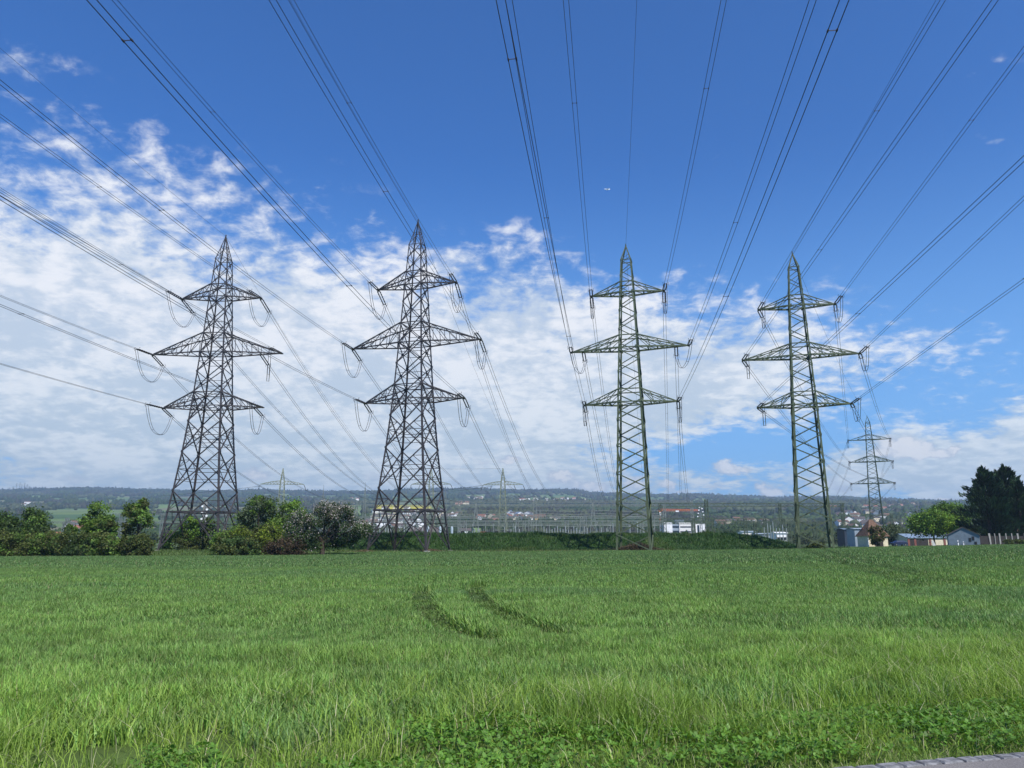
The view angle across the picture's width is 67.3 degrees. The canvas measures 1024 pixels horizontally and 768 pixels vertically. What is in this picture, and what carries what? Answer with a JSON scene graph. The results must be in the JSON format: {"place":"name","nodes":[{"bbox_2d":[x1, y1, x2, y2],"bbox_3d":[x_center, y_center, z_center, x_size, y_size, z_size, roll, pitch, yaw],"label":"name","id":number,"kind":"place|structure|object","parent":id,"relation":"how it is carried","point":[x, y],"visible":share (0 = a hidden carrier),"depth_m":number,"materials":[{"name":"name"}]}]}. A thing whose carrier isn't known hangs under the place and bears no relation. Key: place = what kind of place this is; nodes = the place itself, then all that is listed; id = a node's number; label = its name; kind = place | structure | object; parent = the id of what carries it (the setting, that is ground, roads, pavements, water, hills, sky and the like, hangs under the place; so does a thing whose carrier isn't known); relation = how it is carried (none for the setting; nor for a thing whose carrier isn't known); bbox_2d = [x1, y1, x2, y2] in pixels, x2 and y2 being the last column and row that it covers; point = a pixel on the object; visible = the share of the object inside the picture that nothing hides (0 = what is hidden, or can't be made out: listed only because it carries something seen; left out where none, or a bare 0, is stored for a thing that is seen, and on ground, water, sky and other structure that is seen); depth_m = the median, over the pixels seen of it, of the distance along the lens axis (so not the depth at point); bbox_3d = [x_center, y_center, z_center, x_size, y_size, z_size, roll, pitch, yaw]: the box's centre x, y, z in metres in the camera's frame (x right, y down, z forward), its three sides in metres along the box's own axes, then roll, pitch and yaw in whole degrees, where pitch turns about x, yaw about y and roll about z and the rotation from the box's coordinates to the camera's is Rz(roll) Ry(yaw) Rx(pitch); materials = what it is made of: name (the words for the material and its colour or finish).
{"place":"outdoors","nodes":[
{"label":"outdoors","id":0,"kind":"place"},
{"bbox_2d":[6,543,1002,556],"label":"rough grass","id":1,"kind":"structure","parent":0,"point":[160,550],"depth_m":136.50,"materials":[{"name":"green plant"}]},
{"bbox_2d":[0,492,1023,767],"bbox_3d":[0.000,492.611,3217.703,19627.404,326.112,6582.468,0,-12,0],"label":"ground","id":2,"kind":"structure","parent":0,"point":[64,516],"depth_m":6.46,"materials":[{"name":"green plant"}]},
{"bbox_2d":[0,510,22,541],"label":"bushy tree","id":3,"kind":"object","parent":2,"relation":"on","point":[10,523],"visible":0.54,"depth_m":121.38,"materials":[{"name":"green plant"}]},
{"bbox_2d":[0,527,29,556],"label":"shrub","id":4,"kind":"object","parent":2,"relation":"on","point":[9,536],"visible":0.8,"depth_m":117.39,"materials":[{"name":"green plant"}]},
{"bbox_2d":[0,529,46,555],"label":"shrub","id":5,"kind":"object","parent":2,"relation":"on","point":[28,547],"visible":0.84,"depth_m":117.48,"materials":[{"name":"green plant"}]},
{"bbox_2d":[13,506,54,554],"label":"bushy tree","id":6,"kind":"object","parent":2,"relation":"on","point":[37,520],"visible":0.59,"depth_m":123.26,"materials":[{"name":"green plant"}]},
{"bbox_2d":[36,529,67,555],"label":"shrub","id":7,"kind":"object","parent":2,"relation":"on","point":[43,544],"visible":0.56,"depth_m":118.24,"materials":[{"name":"green plant"}]},
{"bbox_2d":[45,527,95,555],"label":"shrub","id":8,"kind":"object","parent":2,"relation":"on","point":[64,537],"visible":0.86,"depth_m":116.93,"materials":[{"name":"green plant"}]},
{"bbox_2d":[75,500,113,554],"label":"round tree","id":9,"kind":"object","parent":2,"relation":"on","point":[89,526],"visible":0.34,"depth_m":123.39,"materials":[{"name":"green plant"}]},
{"bbox_2d":[72,531,117,555],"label":"shrub","id":10,"kind":"object","parent":2,"relation":"on","point":[97,537],"visible":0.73,"depth_m":117.59,"materials":[{"name":"green plant"}]},
{"bbox_2d":[95,513,120,538],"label":"round tree","id":11,"kind":"object","parent":2,"relation":"on","point":[112,526],"visible":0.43,"depth_m":121.52,"materials":[{"name":"green plant"}]},
{"bbox_2d":[91,534,128,555],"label":"shrub","id":12,"kind":"object","parent":2,"relation":"on","point":[114,548],"visible":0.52,"depth_m":117.87,"materials":[{"name":"green plant"}]},
{"bbox_2d":[51,518,179,547],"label":"gantry","id":13,"kind":"object","parent":2,"relation":"on","point":[65,523],"visible":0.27,"depth_m":295.33,"materials":[{"name":"metal"}]},
{"bbox_2d":[120,497,155,545],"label":"sparse tree","id":14,"kind":"object","parent":2,"relation":"on","point":[136,514],"visible":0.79,"depth_m":124.49,"materials":[{"name":"green plant"}]},
{"bbox_2d":[119,532,158,555],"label":"shrub","id":15,"kind":"object","parent":2,"relation":"on","point":[133,547],"visible":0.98,"depth_m":117.12,"materials":[{"name":"green plant"}]},
{"bbox_2d":[112,513,233,544],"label":"gantry","id":16,"kind":"object","parent":2,"relation":"on","point":[121,517],"visible":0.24,"depth_m":335.40,"materials":[{"name":"metal"}]},
{"bbox_2d":[155,529,192,549],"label":"shrub","id":17,"kind":"object","parent":2,"relation":"on","point":[178,538],"visible":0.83,"depth_m":147.75,"materials":[{"name":"green plant"}]},
{"bbox_2d":[179,514,203,539],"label":"narrow tree","id":18,"kind":"object","parent":2,"relation":"on","point":[194,527],"visible":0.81,"depth_m":149.52,"materials":[{"name":"green plant"}]},
{"bbox_2d":[186,536,210,549],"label":"shrub","id":19,"kind":"object","parent":2,"relation":"on","point":[198,542],"visible":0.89,"depth_m":148.08,"materials":[{"name":"green plant"}]},
{"bbox_2d":[134,235,282,550],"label":"power pylon","id":20,"kind":"object","parent":2,"relation":"on","point":[217,513],"visible":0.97,"depth_m":150.47,"materials":[{"name":"metal"}]},
{"bbox_2d":[0,363,145,403],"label":"power line","id":21,"kind":"object","parent":20,"relation":"attached to","point":[68,383],"visible":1,"depth_m":122.50,"materials":[{"name":"metal"}]},
{"bbox_2d":[1,188,166,289],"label":"power line","id":22,"kind":"object","parent":20,"relation":"attached to","point":[75,236],"visible":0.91,"depth_m":119.79,"materials":[{"name":"metal"}]},
{"bbox_2d":[0,115,247,289],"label":"power line","id":23,"kind":"object","parent":20,"relation":"attached to","point":[113,195],"visible":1,"depth_m":103.79,"materials":[{"name":"metal"}]},
{"bbox_2d":[0,304,249,402],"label":"power line","id":24,"kind":"object","parent":20,"relation":"attached to","point":[110,349],"visible":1,"depth_m":99.23,"materials":[{"name":"metal"}]},
{"bbox_2d":[0,192,269,346],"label":"power line","id":25,"kind":"object","parent":20,"relation":"attached to","point":[117,261],"visible":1,"depth_m":96.43,"materials":[{"name":"metal"}]},
{"bbox_2d":[194,314,385,500],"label":"power line","id":26,"kind":"object","parent":20,"relation":"attached to","point":[275,407],"visible":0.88,"depth_m":197.03,"materials":[{"name":"metal"}]},
{"bbox_2d":[270,314,396,489],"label":"power line","id":27,"kind":"object","parent":20,"relation":"attached to","point":[322,395],"visible":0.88,"depth_m":194.11,"materials":[{"name":"metal"}]},
{"bbox_2d":[200,516,216,539],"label":"narrow tree","id":28,"kind":"object","parent":2,"relation":"on","point":[205,536],"visible":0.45,"depth_m":151.55,"materials":[{"name":"green plant"}]},
{"bbox_2d":[205,524,241,554],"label":"shrub","id":29,"kind":"object","parent":2,"relation":"on","point":[219,536],"visible":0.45,"depth_m":120.60,"materials":[{"name":"green plant"}]},
{"bbox_2d":[215,533,263,555],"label":"shrub","id":30,"kind":"object","parent":2,"relation":"on","point":[229,546],"visible":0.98,"depth_m":116.74,"materials":[{"name":"green plant"}]},
{"bbox_2d":[227,519,275,554],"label":"shrub","id":31,"kind":"object","parent":2,"relation":"on","point":[245,534],"visible":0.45,"depth_m":121.02,"materials":[{"name":"green plant"}]},
{"bbox_2d":[227,494,279,535],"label":"tall tree","id":32,"kind":"object","parent":2,"relation":"on","point":[248,515],"visible":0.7,"depth_m":128.37,"materials":[{"name":"green plant"}]},
{"bbox_2d":[249,519,291,554],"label":"shrub","id":33,"kind":"object","parent":2,"relation":"on","point":[271,529],"visible":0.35,"depth_m":122.83,"materials":[{"name":"green plant"}]},
{"bbox_2d":[258,468,305,513],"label":"single arm pylon","id":34,"kind":"object","parent":2,"relation":"on","point":[284,484],"visible":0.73,"depth_m":369.89,"materials":[{"name":"metal"}]},
{"bbox_2d":[261,535,307,554],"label":"twiggy shrub","id":35,"kind":"object","parent":2,"relation":"on","point":[269,547],"visible":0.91,"depth_m":117.64,"materials":[{"name":"green plant"}]},
{"bbox_2d":[264,495,312,551],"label":"bushy tree","id":36,"kind":"object","parent":2,"relation":"on","point":[279,519],"visible":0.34,"depth_m":128.65,"materials":[{"name":"green plant"}]},
{"bbox_2d":[280,498,377,554],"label":"shrub","id":37,"kind":"object","parent":2,"relation":"on","point":[316,539],"visible":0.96,"depth_m":120.07,"materials":[{"name":"green plant"}]},
{"bbox_2d":[341,219,487,552],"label":"power pylon","id":38,"kind":"object","parent":2,"relation":"on","point":[397,404],"visible":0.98,"depth_m":142.79,"materials":[{"name":"metal"}]},
{"bbox_2d":[1,80,343,342],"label":"power line","id":39,"kind":"object","parent":38,"relation":"attached to","point":[147,197],"visible":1,"depth_m":79.00,"materials":[{"name":"metal"}]},
{"bbox_2d":[0,196,355,398],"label":"power line","id":40,"kind":"object","parent":38,"relation":"attached to","point":[156,290],"visible":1,"depth_m":75.26,"materials":[{"name":"metal"}]},
{"bbox_2d":[112,0,354,267],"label":"power line","id":41,"kind":"object","parent":38,"relation":"attached to","point":[223,126],"visible":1,"depth_m":86.42,"materials":[{"name":"metal"}]},
{"bbox_2d":[87,0,458,392],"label":"power line","id":42,"kind":"object","parent":38,"relation":"attached to","point":[131,39],"visible":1,"depth_m":48.93,"materials":[{"name":"metal"}]},
{"bbox_2d":[289,0,450,272],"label":"power line","id":43,"kind":"object","parent":38,"relation":"attached to","point":[362,122],"visible":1,"depth_m":85.58,"materials":[{"name":"metal"}]},
{"bbox_2d":[269,0,475,331],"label":"power line","id":44,"kind":"object","parent":38,"relation":"attached to","point":[359,143],"visible":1,"depth_m":67.94,"materials":[{"name":"metal"}]},
{"bbox_2d":[460,299,538,500],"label":"power line","id":45,"kind":"object","parent":38,"relation":"attached to","point":[491,391],"visible":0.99,"depth_m":185.90,"materials":[{"name":"metal"}]},
{"bbox_2d":[409,470,452,531],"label":"single arm pylon","id":46,"kind":"object","parent":2,"relation":"on","point":[432,483],"visible":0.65,"depth_m":377.53,"materials":[{"name":"metal"}]},
{"bbox_2d":[0,486,992,543],"bbox_3d":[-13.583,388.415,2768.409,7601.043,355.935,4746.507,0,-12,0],"label":"woods","id":47,"kind":"object","parent":2,"relation":"on","point":[14,499],"visible":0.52,"depth_m":2150.32,"materials":[{"name":"green plant"}]},
{"bbox_2d":[343,517,662,533],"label":"gantry","id":48,"kind":"object","parent":2,"relation":"on","point":[580,518],"visible":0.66,"depth_m":258.11,"materials":[{"name":"metal"}]},
{"bbox_2d":[481,468,524,532],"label":"single arm pylon","id":49,"kind":"object","parent":2,"relation":"on","point":[500,507],"visible":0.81,"depth_m":361.60,"materials":[{"name":"metal"}]},
{"bbox_2d":[314,501,693,533],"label":"gantry","id":50,"kind":"object","parent":2,"relation":"on","point":[458,502],"visible":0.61,"depth_m":326.46,"materials":[{"name":"metal"}]},
{"bbox_2d":[354,501,666,532],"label":"gantry","id":51,"kind":"object","parent":2,"relation":"on","point":[476,504],"visible":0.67,"depth_m":296.62,"materials":[{"name":"metal"}]},
{"bbox_2d":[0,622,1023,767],"bbox_3d":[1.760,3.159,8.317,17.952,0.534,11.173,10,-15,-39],"label":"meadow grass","id":52,"kind":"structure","parent":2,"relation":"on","point":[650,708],"depth_m":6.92,"materials":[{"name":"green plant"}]},
{"bbox_2d":[369,515,659,516],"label":"bus tube","id":53,"kind":"object","parent":2,"relation":"on","point":[520,516],"visible":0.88,"depth_m":285.88,"materials":[{"name":"metal"}]},
{"bbox_2d":[369,513,659,514],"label":"bus tube","id":54,"kind":"object","parent":2,"relation":"on","point":[515,514],"visible":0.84,"depth_m":305.74,"materials":[{"name":"metal"}]},
{"bbox_2d":[369,520,662,533],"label":"gantry","id":55,"kind":"object","parent":2,"relation":"on","point":[566,521],"visible":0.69,"depth_m":246.17,"materials":[{"name":"metal"}]},
{"bbox_2d":[34,688,1023,767],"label":"clover","id":56,"kind":"object","parent":2,"relation":"on","point":[489,757],"visible":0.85,"depth_m":6.35,"materials":[{"name":"green plant"}]},
{"bbox_2d":[118,519,940,544],"bbox_3d":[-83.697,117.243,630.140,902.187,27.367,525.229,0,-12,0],"label":"tree belt","id":57,"kind":"object","parent":2,"relation":"on","point":[803,541],"visible":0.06,"depth_m":427.95,"materials":[{"name":"green plant"}]},
{"bbox_2d":[438,524,662,532],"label":"gantry","id":58,"kind":"object","parent":2,"relation":"on","point":[543,524],"visible":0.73,"depth_m":236.11,"materials":[{"name":"metal"}]},
{"bbox_2d":[374,525,660,526],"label":"bus tube","id":59,"kind":"object","parent":58,"relation":"attached to","point":[525,526],"visible":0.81,"depth_m":235.97,"materials":[{"name":"metal"}]},
{"bbox_2d":[569,244,693,550],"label":"power pylon","id":60,"kind":"object","parent":2,"relation":"on","point":[620,405],"visible":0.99,"depth_m":142.54,"materials":[{"name":"metal"}]},
{"bbox_2d":[508,0,571,346],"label":"power line","id":61,"kind":"object","parent":60,"relation":"attached to","point":[536,148],"visible":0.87,"depth_m":71.20,"materials":[{"name":"metal"}]},
{"bbox_2d":[496,0,584,399],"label":"power line","id":62,"kind":"object","parent":60,"relation":"attached to","point":[508,59],"visible":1,"depth_m":53.34,"materials":[{"name":"metal"}]},
{"bbox_2d":[563,0,591,284],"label":"power line","id":63,"kind":"object","parent":60,"relation":"attached to","point":[578,127],"visible":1,"depth_m":86.43,"materials":[{"name":"metal"}]},
{"bbox_2d":[664,0,726,282],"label":"power line","id":64,"kind":"object","parent":60,"relation":"attached to","point":[697,122],"visible":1,"depth_m":85.08,"materials":[{"name":"metal"}]},
{"bbox_2d":[690,0,816,338],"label":"power line","id":65,"kind":"object","parent":60,"relation":"attached to","point":[760,145],"visible":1,"depth_m":69.96,"materials":[{"name":"metal"}]},
{"bbox_2d":[679,0,848,395],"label":"power line","id":66,"kind":"object","parent":60,"relation":"attached to","point":[828,30],"visible":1,"depth_m":52.82,"materials":[{"name":"metal"}]},
{"bbox_2d":[603,541,667,550],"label":"brush heap","id":67,"kind":"object","parent":2,"relation":"on","point":[632,546],"visible":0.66,"depth_m":135.74,"materials":[{"name":"green plant"}]},
{"bbox_2d":[660,520,705,532],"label":"office block","id":68,"kind":"structure","parent":2,"relation":"on","point":[678,527],"depth_m":472.16,"materials":[{"name":"white paint"}]},
{"bbox_2d":[655,518,794,536],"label":"gantry","id":69,"kind":"object","parent":2,"relation":"on","point":[765,521],"visible":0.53,"depth_m":275.83,"materials":[{"name":"grey metal"}]},
{"bbox_2d":[659,522,825,543],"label":"gantry","id":70,"kind":"object","parent":2,"relation":"on","point":[788,530],"visible":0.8,"depth_m":257.82,"materials":[{"name":"grey metal"}]},
{"bbox_2d":[651,499,845,531],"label":"gantry","id":71,"kind":"object","parent":2,"relation":"on","point":[841,506],"visible":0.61,"depth_m":296.45,"materials":[{"name":"grey metal"}]},
{"bbox_2d":[742,251,869,548],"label":"power pylon","id":72,"kind":"object","parent":2,"relation":"on","point":[814,403],"visible":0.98,"depth_m":146.30,"materials":[{"name":"metal"}]},
{"bbox_2d":[763,0,945,299],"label":"power line","id":73,"kind":"object","parent":72,"relation":"attached to","point":[866,131],"visible":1,"depth_m":89.14,"materials":[{"name":"metal"}]},
{"bbox_2d":[748,0,997,352],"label":"power line","id":74,"kind":"object","parent":72,"relation":"attached to","point":[890,152],"visible":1,"depth_m":73.83,"materials":[{"name":"metal"}]},
{"bbox_2d":[767,155,1023,397],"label":"power line","id":75,"kind":"object","parent":72,"relation":"attached to","point":[911,261],"visible":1,"depth_m":76.03,"materials":[{"name":"metal"}]},
{"bbox_2d":[841,46,1023,294],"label":"power line","id":76,"kind":"object","parent":72,"relation":"attached to","point":[940,159],"visible":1,"depth_m":96.12,"materials":[{"name":"metal"}]},
{"bbox_2d":[858,278,1023,397],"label":"power line","id":77,"kind":"object","parent":72,"relation":"attached to","point":[949,334],"visible":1,"depth_m":102.16,"materials":[{"name":"metal"}]},
{"bbox_2d":[869,196,1023,345],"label":"power line","id":78,"kind":"object","parent":72,"relation":"attached to","point":[951,264],"visible":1,"depth_m":104.25,"materials":[{"name":"metal"}]},
{"bbox_2d":[835,528,847,546],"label":"blue shed","id":79,"kind":"structure","parent":2,"relation":"on","point":[842,536],"depth_m":256.59,"materials":[{"name":"blue metal"}]},
{"bbox_2d":[846,528,860,546],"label":"pale shed","id":80,"kind":"structure","parent":2,"relation":"on","point":[851,537],"depth_m":244.03,"materials":[{"name":"metal"}]},
{"bbox_2d":[847,417,895,530],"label":"power pylon","id":81,"kind":"object","parent":2,"relation":"on","point":[875,461],"visible":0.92,"depth_m":343.84,"materials":[{"name":"grey metal"}]},
{"bbox_2d":[855,519,889,546],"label":"hip roof house","id":82,"kind":"structure","parent":2,"relation":"on","point":[862,534],"depth_m":185.63,"materials":[{"name":"white paint"}]},
{"bbox_2d":[866,525,886,546],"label":"tree","id":83,"kind":"object","parent":2,"relation":"on","point":[874,532],"visible":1,"depth_m":179.97,"materials":[{"name":"green plant"}]},
{"bbox_2d":[875,762,903,767],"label":"stone sett","id":84,"kind":"object","parent":2,"relation":"on","point":[889,765],"visible":1,"depth_m":5.79,"materials":[{"name":"stone"}]},
{"bbox_2d":[881,522,908,544],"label":"grey tree","id":85,"kind":"object","parent":2,"relation":"on","point":[892,530],"visible":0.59,"depth_m":230.34,"materials":[{"name":"green plant"}]},
{"bbox_2d":[897,761,923,767],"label":"stone sett","id":86,"kind":"object","parent":2,"relation":"on","point":[909,764],"visible":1,"depth_m":5.83,"materials":[{"name":"stone"}]},
{"bbox_2d":[890,534,947,545],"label":"workshop","id":87,"kind":"structure","parent":2,"relation":"on","point":[912,541],"depth_m":222.87,"materials":[{"name":"grey metal"}]},
{"bbox_2d":[915,759,941,765],"bbox_3d":[3.200,2.958,5.896,0.168,0.120,0.120,3,-12,-14],"label":"stone sett","id":88,"kind":"object","parent":2,"relation":"on","point":[929,762],"visible":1,"depth_m":5.88,"materials":[{"name":"stone"}]},
{"bbox_2d":[902,506,959,544],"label":"maple tree","id":89,"kind":"object","parent":2,"relation":"on","point":[932,522],"visible":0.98,"depth_m":190.17,"materials":[{"name":"green plant"}]},
{"bbox_2d":[935,757,964,763],"bbox_3d":[3.382,2.966,5.941,0.185,0.122,0.123,3,-12,-14],"label":"stone sett","id":90,"kind":"object","parent":2,"relation":"on","point":[949,760],"visible":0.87,"depth_m":5.93,"materials":[{"name":"stone"}]},
{"bbox_2d":[929,500,972,536],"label":"maple tree","id":91,"kind":"object","parent":2,"relation":"on","point":[947,507],"visible":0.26,"depth_m":195.44,"materials":[{"name":"green plant"}]},
{"bbox_2d":[945,527,980,545],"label":"gable shed","id":92,"kind":"structure","parent":2,"relation":"on","point":[961,535],"depth_m":164.72,"materials":[{"name":"paint"}]},
{"bbox_2d":[957,756,981,761],"bbox_3d":[3.558,2.976,5.982,0.152,0.120,0.120,3,-12,-15],"label":"stone sett","id":93,"kind":"object","parent":2,"relation":"on","point":[969,759],"visible":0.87,"depth_m":5.97,"materials":[{"name":"stone"}]},
{"bbox_2d":[974,755,999,760],"bbox_3d":[3.729,2.986,6.027,0.175,0.117,0.117,3,-12,-14],"label":"stone sett","id":94,"kind":"object","parent":2,"relation":"on","point":[986,757],"visible":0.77,"depth_m":6.03,"materials":[{"name":"stone"}]},
{"bbox_2d":[951,465,1023,535],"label":"conifer","id":95,"kind":"object","parent":2,"relation":"on","point":[978,495],"visible":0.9,"depth_m":174.10,"materials":[{"name":"green plant"}]},
{"bbox_2d":[975,463,1023,535],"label":"conifer","id":96,"kind":"object","parent":2,"relation":"on","point":[1003,473],"visible":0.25,"depth_m":180.64,"materials":[{"name":"green plant"}]},
{"bbox_2d":[980,533,1023,544],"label":"board fence","id":97,"kind":"object","parent":2,"relation":"on","point":[990,540],"visible":0.51,"depth_m":164.72,"materials":[{"name":"white wood"}]},
{"bbox_2d":[994,477,1023,535],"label":"conifer","id":98,"kind":"object","parent":2,"relation":"on","point":[1017,488],"visible":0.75,"depth_m":173.34,"materials":[{"name":"green plant"}]},
{"bbox_2d":[0,0,1023,499],"label":"sky","id":99,"kind":"structure","parent":0,"point":[430,83],"materials":[{"name":"blue"}]},
{"bbox_2d":[342,534,785,549],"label":"embankment","id":100,"kind":"structure","parent":0,"point":[548,546],"depth_m":149.63,"materials":[{"name":"green plant"}]},
{"bbox_2d":[274,529,849,550],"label":"bank grass","id":101,"kind":"structure","parent":100,"relation":"on","point":[610,536],"depth_m":149.94,"materials":[{"name":"green plant"}]},
{"bbox_2d":[906,758,1023,767],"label":"path","id":102,"kind":"structure","parent":0,"point":[1011,763],"depth_m":5.84,"materials":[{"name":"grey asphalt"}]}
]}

